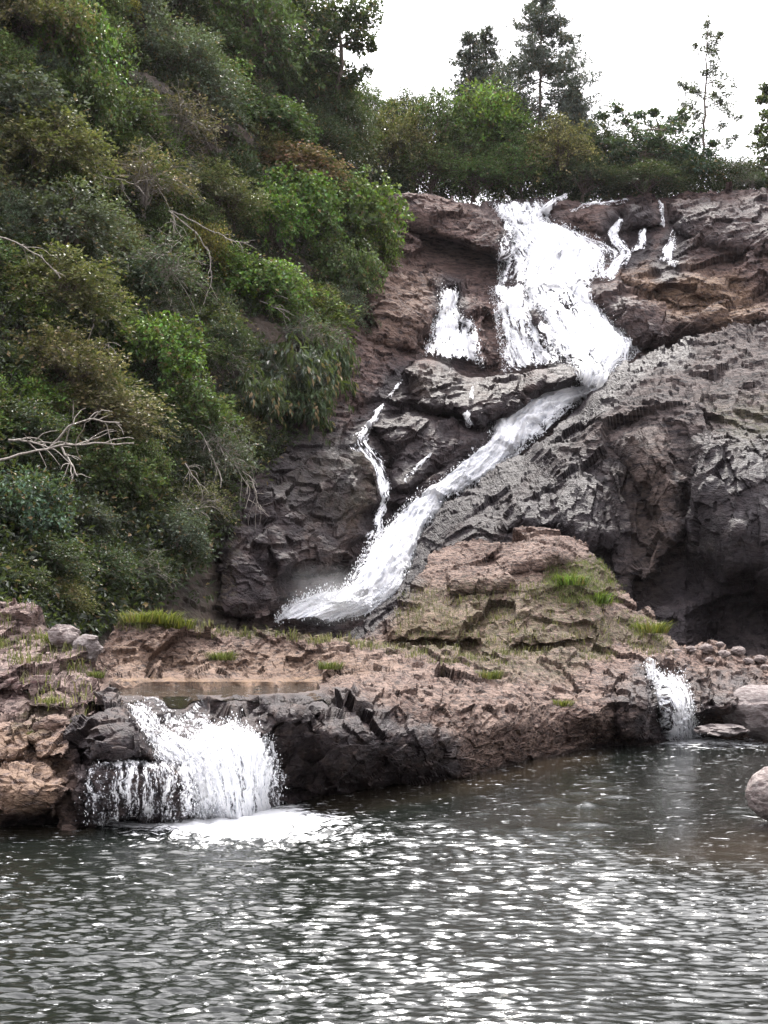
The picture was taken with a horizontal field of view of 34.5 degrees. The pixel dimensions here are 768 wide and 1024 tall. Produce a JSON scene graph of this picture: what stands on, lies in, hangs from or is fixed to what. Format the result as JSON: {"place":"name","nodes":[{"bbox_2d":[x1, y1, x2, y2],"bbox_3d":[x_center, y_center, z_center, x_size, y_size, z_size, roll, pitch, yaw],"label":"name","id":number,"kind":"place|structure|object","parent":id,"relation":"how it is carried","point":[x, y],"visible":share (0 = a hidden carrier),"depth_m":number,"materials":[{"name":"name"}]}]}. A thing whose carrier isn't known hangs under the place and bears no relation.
{"place":"outdoors","nodes":[
{"label":"outdoors","id":0,"kind":"place"},
{"bbox_2d":[0,598,101,827],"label":"rock bank","id":1,"kind":"object","parent":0,"point":[43,773],"visible":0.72,"depth_m":12.43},
{"bbox_2d":[0,0,382,645],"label":"hillside","id":2,"kind":"structure","parent":0,"point":[203,609],"depth_m":40.54,"materials":[{"name":"plant"}]},
{"bbox_2d":[0,183,33,243],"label":"shrub","id":3,"kind":"object","parent":2,"relation":"on","point":[6,206],"visible":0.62,"depth_m":34.17,"materials":[{"name":"green plant"}]},
{"bbox_2d":[0,22,41,84],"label":"shrub","id":4,"kind":"object","parent":2,"relation":"on","point":[21,57],"visible":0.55,"depth_m":39.02,"materials":[{"name":"green plant"}]},
{"bbox_2d":[0,550,59,608],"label":"shrub","id":5,"kind":"object","parent":2,"relation":"on","point":[24,570],"visible":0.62,"depth_m":23.85,"materials":[{"name":"green plant"}]},
{"bbox_2d":[0,271,75,333],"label":"shrub","id":6,"kind":"object","parent":2,"relation":"on","point":[43,305],"visible":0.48,"depth_m":31.88,"materials":[{"name":"green plant"}]},
{"bbox_2d":[0,222,77,283],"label":"shrub","id":7,"kind":"object","parent":2,"relation":"on","point":[27,239],"visible":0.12,"depth_m":33.94,"materials":[{"name":"green plant"}]},
{"bbox_2d":[0,462,83,556],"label":"shrub","id":8,"kind":"object","parent":2,"relation":"on","point":[44,509],"visible":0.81,"depth_m":25.83,"materials":[{"name":"green plant"}]},
{"bbox_2d":[0,355,84,436],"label":"shrub","id":9,"kind":"object","parent":2,"relation":"on","point":[37,387],"visible":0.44,"depth_m":29.97,"materials":[{"name":"green plant"}]},
{"bbox_2d":[0,392,90,466],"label":"shrub","id":10,"kind":"object","parent":2,"relation":"on","point":[41,419],"visible":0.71,"depth_m":28.12,"materials":[{"name":"green plant"}]},
{"bbox_2d":[0,58,94,154],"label":"shrub","id":11,"kind":"object","parent":2,"relation":"on","point":[19,91],"visible":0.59,"depth_m":37.22,"materials":[{"name":"green plant"}]},
{"bbox_2d":[0,0,107,77],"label":"shrub","id":12,"kind":"object","parent":2,"relation":"on","point":[47,8],"visible":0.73,"depth_m":40.38,"materials":[{"name":"green plant"}]},
{"bbox_2d":[6,527,107,589],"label":"shrub","id":13,"kind":"object","parent":2,"relation":"on","point":[60,555],"visible":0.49,"depth_m":25.37,"materials":[{"name":"green plant"}]},
{"bbox_2d":[0,99,133,201],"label":"shrub","id":14,"kind":"object","parent":2,"relation":"on","point":[36,131],"visible":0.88,"depth_m":36.68,"materials":[{"name":"green plant"}]},
{"bbox_2d":[0,401,133,483],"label":"bare branch","id":15,"kind":"object","parent":2,"relation":"on","point":[56,441],"visible":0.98,"depth_m":25.72,"materials":[{"name":"grey plant"}]},
{"bbox_2d":[35,573,103,614],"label":"shrub","id":16,"kind":"object","parent":2,"relation":"on","point":[72,587],"visible":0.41,"depth_m":25.23,"materials":[{"name":"green plant"}]},
{"bbox_2d":[2,314,142,399],"bbox_3d":[-8.168,-3.652,31.279,4.428,2.736,3.511,0,-6,0],"label":"shrub","id":17,"kind":"object","parent":2,"relation":"on","point":[96,365],"visible":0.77,"depth_m":30.77,"materials":[{"name":"green plant"}]},
{"bbox_2d":[0,238,148,338],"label":"shrub","id":18,"kind":"object","parent":2,"relation":"on","point":[73,279],"visible":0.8,"depth_m":32.48,"materials":[{"name":"green plant"}]},
{"bbox_2d":[0,171,153,281],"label":"shrub","id":19,"kind":"object","parent":2,"relation":"on","point":[64,221],"visible":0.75,"depth_m":35.05,"materials":[{"name":"green plant"}]},
{"bbox_2d":[14,0,139,126],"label":"shrub","id":20,"kind":"object","parent":2,"relation":"on","point":[103,26],"visible":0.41,"depth_m":41.39,"materials":[{"name":"green plant"}]},
{"bbox_2d":[42,42,141,158],"bbox_3d":[-9.828,-13.421,41.040,3.442,3.957,3.725,0,-6,4],"label":"shrub","id":21,"kind":"object","parent":2,"relation":"on","point":[78,87],"visible":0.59,"depth_m":40.33,"materials":[{"name":"green plant"}]},
{"bbox_2d":[64,491,127,544],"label":"shrub","id":22,"kind":"object","parent":2,"relation":"on","point":[105,514],"visible":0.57,"depth_m":28.33,"materials":[{"name":"green plant"}]},
{"bbox_2d":[64,535,156,592],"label":"shrub","id":23,"kind":"object","parent":2,"relation":"on","point":[109,557],"visible":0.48,"depth_m":27.57,"materials":[{"name":"green plant"}]},
{"bbox_2d":[62,432,174,520],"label":"shrub","id":24,"kind":"object","parent":2,"relation":"on","point":[125,473],"visible":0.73,"depth_m":30.14,"materials":[{"name":"green plant"}]},
{"bbox_2d":[42,374,196,449],"bbox_3d":[-7.109,-2.503,31.603,5.043,2.007,3.542,-1,-6,8],"label":"shrub","id":25,"kind":"object","parent":2,"relation":"on","point":[120,405],"visible":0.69,"depth_m":31.00,"materials":[{"name":"green plant"}]},
{"bbox_2d":[86,315,166,378],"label":"shrub","id":26,"kind":"object","parent":2,"relation":"on","point":[112,337],"visible":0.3,"depth_m":34.71,"materials":[{"name":"green plant"}]},
{"bbox_2d":[107,81,171,144],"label":"shrub","id":27,"kind":"object","parent":2,"relation":"on","point":[144,102],"visible":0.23,"depth_m":43.11,"materials":[{"name":"green plant"}]},
{"bbox_2d":[113,255,170,303],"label":"shrub","id":28,"kind":"object","parent":2,"relation":"on","point":[149,275],"visible":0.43,"depth_m":37.73,"materials":[{"name":"green plant"}]},
{"bbox_2d":[112,435,176,497],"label":"shrub","id":29,"kind":"object","parent":2,"relation":"on","point":[144,449],"visible":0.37,"depth_m":31.70,"materials":[{"name":"green plant"}]},
{"bbox_2d":[119,541,183,597],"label":"shrub","id":30,"kind":"object","parent":2,"relation":"on","point":[149,563],"visible":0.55,"depth_m":29.55,"materials":[{"name":"green plant"}]},
{"bbox_2d":[96,135,207,224],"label":"shrub","id":31,"kind":"object","parent":2,"relation":"on","point":[144,174],"visible":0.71,"depth_m":40.68,"materials":[{"name":"green plant"}]},
{"bbox_2d":[106,306,214,398],"bbox_3d":[-6.706,-4.347,35.718,4.023,3.359,3.438,-5,-8,37],"label":"shrub","id":32,"kind":"object","parent":2,"relation":"on","point":[177,353],"visible":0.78,"depth_m":34.94,"materials":[{"name":"green plant"}]},
{"bbox_2d":[106,221,220,325],"bbox_3d":[-7.311,-7.283,38.557,4.535,3.406,4.269,0,-6,-3],"label":"shrub","id":33,"kind":"object","parent":2,"relation":"on","point":[151,251],"visible":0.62,"depth_m":38.13,"materials":[{"name":"green plant"}]},
{"bbox_2d":[137,202,198,261],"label":"shrub","id":34,"kind":"object","parent":2,"relation":"on","point":[165,220],"visible":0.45,"depth_m":40.99,"materials":[{"name":"green plant"}]},
{"bbox_2d":[134,280,205,327],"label":"shrub","id":35,"kind":"object","parent":2,"relation":"on","point":[172,302],"visible":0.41,"depth_m":38.26,"materials":[{"name":"green plant"}]},
{"bbox_2d":[130,499,218,560],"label":"shrub","id":36,"kind":"object","parent":2,"relation":"on","point":[190,530],"visible":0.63,"depth_m":31.25,"materials":[{"name":"green plant"}]},
{"bbox_2d":[136,75,235,161],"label":"shrub","id":37,"kind":"object","parent":2,"relation":"on","point":[203,126],"visible":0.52,"depth_m":45.38,"materials":[{"name":"green plant"}]},
{"bbox_2d":[124,2,248,104],"bbox_3d":[-8.184,-17.655,48.352,5.929,4.121,4.951,-4,-7,31],"label":"shrub","id":38,"kind":"object","parent":2,"relation":"on","point":[199,48],"visible":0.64,"depth_m":47.37,"materials":[{"name":"green plant"}]},
{"bbox_2d":[0,0,389,638],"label":"undergrowth","id":39,"kind":"object","parent":2,"relation":"on","point":[102,596],"visible":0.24,"depth_m":31.51,"materials":[{"name":"green plant"}]},
{"bbox_2d":[142,367,252,461],"bbox_3d":[-5.541,-2.760,35.400,3.092,2.997,3.148,-1,-6,12],"label":"shrub","id":40,"kind":"object","parent":2,"relation":"on","point":[201,403],"visible":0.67,"depth_m":34.73,"materials":[{"name":"green plant"}]},
{"bbox_2d":[161,187,234,244],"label":"shrub","id":41,"kind":"object","parent":2,"relation":"on","point":[195,212],"visible":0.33,"depth_m":43.23,"materials":[{"name":"green plant"}]},
{"bbox_2d":[160,468,238,523],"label":"shrub","id":42,"kind":"object","parent":2,"relation":"on","point":[190,496],"visible":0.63,"depth_m":33.01,"materials":[{"name":"green plant"}]},
{"bbox_2d":[149,53,268,147],"bbox_3d":[-7.434,-16.229,48.760,4.641,3.859,5.276,3,-7,-25],"label":"shrub","id":43,"kind":"object","parent":2,"relation":"on","point":[219,92],"visible":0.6,"depth_m":47.72,"materials":[{"name":"green plant"}]},
{"bbox_2d":[182,215,235,280],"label":"shrub","id":44,"kind":"object","parent":2,"relation":"on","point":[204,233],"visible":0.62,"depth_m":41.93,"materials":[{"name":"green plant"}]},
{"bbox_2d":[166,436,252,495],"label":"shrub","id":45,"kind":"object","parent":2,"relation":"on","point":[208,466],"visible":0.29,"depth_m":34.54,"materials":[{"name":"green plant"}]},
{"bbox_2d":[186,282,248,343],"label":"shrub","id":46,"kind":"object","parent":2,"relation":"on","point":[225,301],"visible":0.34,"depth_m":40.35,"materials":[{"name":"green plant"}]},
{"bbox_2d":[172,406,270,491],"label":"shrub","id":47,"kind":"object","parent":2,"relation":"on","point":[230,444],"visible":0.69,"depth_m":34.72,"materials":[{"name":"green plant"}]},
{"bbox_2d":[170,153,282,240],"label":"shrub","id":48,"kind":"object","parent":2,"relation":"on","point":[234,194],"visible":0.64,"depth_m":44.58,"materials":[{"name":"green plant"}]},
{"bbox_2d":[190,303,262,372],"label":"shrub","id":49,"kind":"object","parent":2,"relation":"on","point":[225,329],"visible":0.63,"depth_m":38.79,"materials":[{"name":"green plant"}]},
{"bbox_2d":[196,14,276,82],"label":"shrub","id":50,"kind":"object","parent":2,"relation":"on","point":[233,41],"visible":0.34,"depth_m":53.54,"materials":[{"name":"green plant"}]},
{"bbox_2d":[212,141,273,209],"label":"shrub","id":51,"kind":"object","parent":2,"relation":"on","point":[254,172],"visible":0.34,"depth_m":47.96,"materials":[{"name":"green plant"}]},
{"bbox_2d":[221,362,291,444],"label":"shrub","id":52,"kind":"object","parent":2,"relation":"on","point":[266,400],"visible":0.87,"depth_m":37.77,"materials":[{"name":"green plant"}]},
{"bbox_2d":[207,251,317,324],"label":"shrub","id":53,"kind":"object","parent":2,"relation":"on","point":[272,278],"visible":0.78,"depth_m":42.60,"materials":[{"name":"green plant"}]},
{"bbox_2d":[193,0,335,107],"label":"shrub","id":54,"kind":"object","parent":2,"relation":"on","point":[258,15],"visible":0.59,"depth_m":55.23,"materials":[{"name":"green plant"}]},
{"bbox_2d":[229,90,322,149],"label":"shrub","id":55,"kind":"object","parent":2,"relation":"on","point":[292,116],"visible":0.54,"depth_m":51.32,"materials":[{"name":"green plant"}]},
{"bbox_2d":[234,168,323,258],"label":"shrub","id":56,"kind":"object","parent":2,"relation":"on","point":[278,229],"visible":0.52,"depth_m":47.21,"materials":[{"name":"green plant"}]},
{"bbox_2d":[257,53,312,101],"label":"shrub","id":57,"kind":"object","parent":2,"relation":"on","point":[279,79],"visible":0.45,"depth_m":56.90,"materials":[{"name":"green plant"}]},
{"bbox_2d":[246,331,351,420],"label":"shrub","id":58,"kind":"object","parent":2,"relation":"on","point":[306,366],"visible":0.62,"depth_m":40.11,"materials":[{"name":"green plant"}]},
{"bbox_2d":[254,158,348,250],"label":"shrub","id":59,"kind":"object","parent":2,"relation":"on","point":[308,188],"visible":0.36,"depth_m":49.10,"materials":[{"name":"green plant"}]},
{"bbox_2d":[271,379,336,445],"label":"shrub","id":60,"kind":"object","parent":2,"relation":"on","point":[311,412],"visible":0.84,"depth_m":39.42,"materials":[{"name":"green plant"}]},
{"bbox_2d":[257,139,357,192],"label":"shrub","id":61,"kind":"object","parent":2,"relation":"on","point":[303,159],"visible":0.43,"depth_m":51.00,"materials":[{"name":"green plant"}]},
{"bbox_2d":[266,307,353,352],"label":"shrub","id":62,"kind":"object","parent":2,"relation":"on","point":[296,327],"visible":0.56,"depth_m":42.77,"materials":[{"name":"green plant"}]},
{"bbox_2d":[295,102,364,169],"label":"shrub","id":63,"kind":"object","parent":2,"relation":"on","point":[335,133],"visible":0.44,"depth_m":56.67,"materials":[{"name":"green plant"}]},
{"bbox_2d":[276,0,384,159],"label":"tree","id":64,"kind":"object","parent":2,"relation":"on","point":[337,24],"visible":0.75,"depth_m":58.95,"materials":[{"name":"green plant"}]},
{"bbox_2d":[300,328,360,413],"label":"shrub","id":65,"kind":"object","parent":2,"relation":"on","point":[347,359],"visible":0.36,"depth_m":42.55,"materials":[{"name":"green plant"}]},
{"bbox_2d":[302,281,362,341],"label":"shrub","id":66,"kind":"object","parent":2,"relation":"on","point":[338,316],"visible":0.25,"depth_m":45.69,"materials":[{"name":"green plant"}]},
{"bbox_2d":[306,231,388,298],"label":"shrub","id":67,"kind":"object","parent":2,"relation":"on","point":[353,270],"visible":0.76,"depth_m":48.79,"materials":[{"name":"green plant"}]},
{"bbox_2d":[313,277,381,335],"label":"shrub","id":68,"kind":"object","parent":2,"relation":"on","point":[348,296],"visible":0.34,"depth_m":47.84,"materials":[{"name":"green plant"}]},
{"bbox_2d":[314,87,387,170],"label":"shrub","id":69,"kind":"object","parent":2,"relation":"on","point":[357,120],"visible":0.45,"depth_m":59.46,"materials":[{"name":"green plant"}]},
{"bbox_2d":[313,153,417,247],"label":"shrub","id":70,"kind":"object","parent":2,"relation":"on","point":[361,199],"visible":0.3,"depth_m":52.88,"materials":[{"name":"green plant"}]},
{"bbox_2d":[344,209,404,271],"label":"shrub","id":71,"kind":"object","parent":2,"relation":"on","point":[380,241],"visible":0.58,"depth_m":53.29,"materials":[{"name":"green plant"}]},
{"bbox_2d":[349,97,446,189],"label":"bush","id":72,"kind":"object","parent":2,"relation":"on","point":[392,131],"visible":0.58,"depth_m":64.13,"materials":[{"name":"green plant"}]},
{"bbox_2d":[93,684,330,708],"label":"pool water","id":73,"kind":"structure","parent":0,"point":[180,697],"depth_m":16.81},
{"bbox_2d":[0,737,767,1023],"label":"pool water","id":74,"kind":"structure","parent":0,"point":[614,885],"depth_m":8.21,"materials":[{"name":"liquid"}]},
{"bbox_2d":[745,766,767,820],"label":"boulder","id":75,"kind":"object","parent":74,"relation":"on","point":[756,793],"visible":1,"depth_m":11.76,"materials":[{"name":"stone"}]},
{"bbox_2d":[55,617,767,830],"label":"rock shelf","id":76,"kind":"object","parent":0,"point":[382,719],"visible":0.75,"depth_m":17.98,"materials":[{"name":"stone"}]},
{"bbox_2d":[79,697,289,826],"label":"waterfall","id":77,"kind":"structure","parent":76,"relation":"on","point":[207,773],"depth_m":12.20,"materials":[{"name":"white liquid"}]},
{"bbox_2d":[0,580,673,715],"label":"grass","id":78,"kind":"structure","parent":76,"relation":"on","point":[21,659],"depth_m":22.16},
{"bbox_2d":[355,525,703,658],"bbox_3d":[3.306,3.186,29.008,8.444,6.218,9.174,0,-6,0],"label":"rock mound","id":79,"kind":"object","parent":76,"relation":"on","point":[527,555],"visible":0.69,"depth_m":27.46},
{"bbox_2d":[120,554,665,643],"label":"grass","id":80,"kind":"structure","parent":79,"relation":"on","point":[550,583],"depth_m":28.14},
{"bbox_2d":[642,651,701,741],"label":"waterfall","id":81,"kind":"structure","parent":76,"relation":"on","point":[680,707],"depth_m":22.38,"materials":[{"name":"white liquid"}]},
{"bbox_2d":[721,685,767,739],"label":"boulder","id":82,"kind":"object","parent":76,"relation":"on","point":[750,712],"visible":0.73,"depth_m":22.19,"materials":[{"name":"stone"}]},
{"bbox_2d":[215,181,767,638],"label":"cliff","id":83,"kind":"structure","parent":0,"point":[319,501],"depth_m":48.77,"materials":[{"name":"stone"}]},
{"bbox_2d":[350,382,401,547],"bbox_3d":[-0.264,-2.002,43.390,1.413,7.432,8.194,-1,-6,6],"label":"trickle","id":84,"kind":"object","parent":83,"relation":"on","point":[384,487],"visible":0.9,"depth_m":41.51,"materials":[{"name":"white liquid"}]},
{"bbox_2d":[380,141,492,201],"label":"bush","id":85,"kind":"object","parent":83,"relation":"on","point":[421,164],"visible":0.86,"depth_m":63.92,"materials":[{"name":"green plant"}]},
{"bbox_2d":[274,199,640,625],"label":"waterfall","id":86,"kind":"structure","parent":83,"relation":"on","point":[377,582],"depth_m":51.12,"materials":[{"name":"white liquid"}]},
{"bbox_2d":[433,29,492,150],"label":"pine tree","id":87,"kind":"object","parent":83,"relation":"on","point":[472,50],"visible":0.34,"depth_m":72.91,"materials":[{"name":"green plant"}]},
{"bbox_2d":[427,151,529,202],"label":"bush","id":88,"kind":"object","parent":83,"relation":"on","point":[482,175],"visible":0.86,"depth_m":64.12,"materials":[{"name":"green plant"}]},
{"bbox_2d":[461,23,522,145],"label":"pine tree","id":89,"kind":"object","parent":83,"relation":"on","point":[489,44],"visible":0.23,"depth_m":74.14,"materials":[{"name":"green plant"}]},
{"bbox_2d":[480,136,560,199],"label":"bush","id":90,"kind":"object","parent":83,"relation":"on","point":[506,157],"visible":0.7,"depth_m":64.19,"materials":[{"name":"green plant"}]},
{"bbox_2d":[456,0,624,201],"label":"pine tree","id":91,"kind":"object","parent":83,"relation":"on","point":[534,55],"visible":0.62,"depth_m":70.15,"materials":[{"name":"green plant"}]},
{"bbox_2d":[343,321,767,656],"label":"rock bluff","id":92,"kind":"structure","parent":83,"relation":"attached to","point":[646,477],"depth_m":36.13,"materials":[{"name":"stone"}]},
{"bbox_2d":[508,109,611,198],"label":"bush","id":93,"kind":"object","parent":83,"relation":"on","point":[567,142],"visible":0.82,"depth_m":64.15,"materials":[{"name":"green plant"}]},
{"bbox_2d":[364,139,767,204],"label":"rim scrub","id":94,"kind":"object","parent":83,"relation":"on","point":[719,185],"visible":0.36,"depth_m":65.11,"materials":[{"name":"green plant"}]},
{"bbox_2d":[391,83,482,164],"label":"bush","id":95,"kind":"object","parent":94,"relation":"on","point":[430,116],"visible":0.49,"depth_m":65.32,"materials":[{"name":"green plant"}]},
{"bbox_2d":[415,121,501,179],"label":"bush","id":96,"kind":"object","parent":94,"relation":"on","point":[473,141],"visible":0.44,"depth_m":64.91,"materials":[{"name":"green plant"}]},
{"bbox_2d":[439,73,533,154],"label":"bush","id":97,"kind":"object","parent":94,"relation":"on","point":[494,114],"visible":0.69,"depth_m":65.75,"materials":[{"name":"green plant"}]},
{"bbox_2d":[478,110,555,163],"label":"bush","id":98,"kind":"object","parent":94,"relation":"on","point":[509,137],"visible":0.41,"depth_m":65.57,"materials":[{"name":"green plant"}]},
{"bbox_2d":[579,116,630,168],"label":"bush","id":99,"kind":"object","parent":94,"relation":"on","point":[606,133],"visible":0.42,"depth_m":66.25,"materials":[{"name":"green plant"}]},
{"bbox_2d":[547,152,629,202],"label":"bush","id":100,"kind":"object","parent":83,"relation":"on","point":[582,168],"visible":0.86,"depth_m":64.28,"materials":[{"name":"green plant"}]},
{"bbox_2d":[595,156,696,198],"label":"bush","id":101,"kind":"object","parent":83,"relation":"on","point":[646,172],"visible":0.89,"depth_m":64.00,"materials":[{"name":"green plant"}]},
{"bbox_2d":[592,102,720,195],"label":"spreading tree","id":102,"kind":"object","parent":83,"relation":"on","point":[655,112],"visible":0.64,"depth_m":65.75,"materials":[{"name":"green plant"}]},
{"bbox_2d":[674,13,745,187],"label":"slender tree","id":103,"kind":"object","parent":83,"relation":"on","point":[693,90],"visible":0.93,"depth_m":68.80,"materials":[{"name":"green plant"}]},
{"bbox_2d":[745,81,767,188],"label":"tree","id":104,"kind":"object","parent":83,"relation":"on","point":[758,132],"visible":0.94,"depth_m":65.55,"materials":[{"name":"green plant"}]},
{"bbox_2d":[294,0,767,205],"label":"sky","id":105,"kind":"structure","parent":0,"point":[642,46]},
{"bbox_2d":[604,123,705,173],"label":"bush","id":106,"kind":"object","parent":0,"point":[657,150],"visible":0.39,"depth_m":66.14,"materials":[{"name":"green plant"}]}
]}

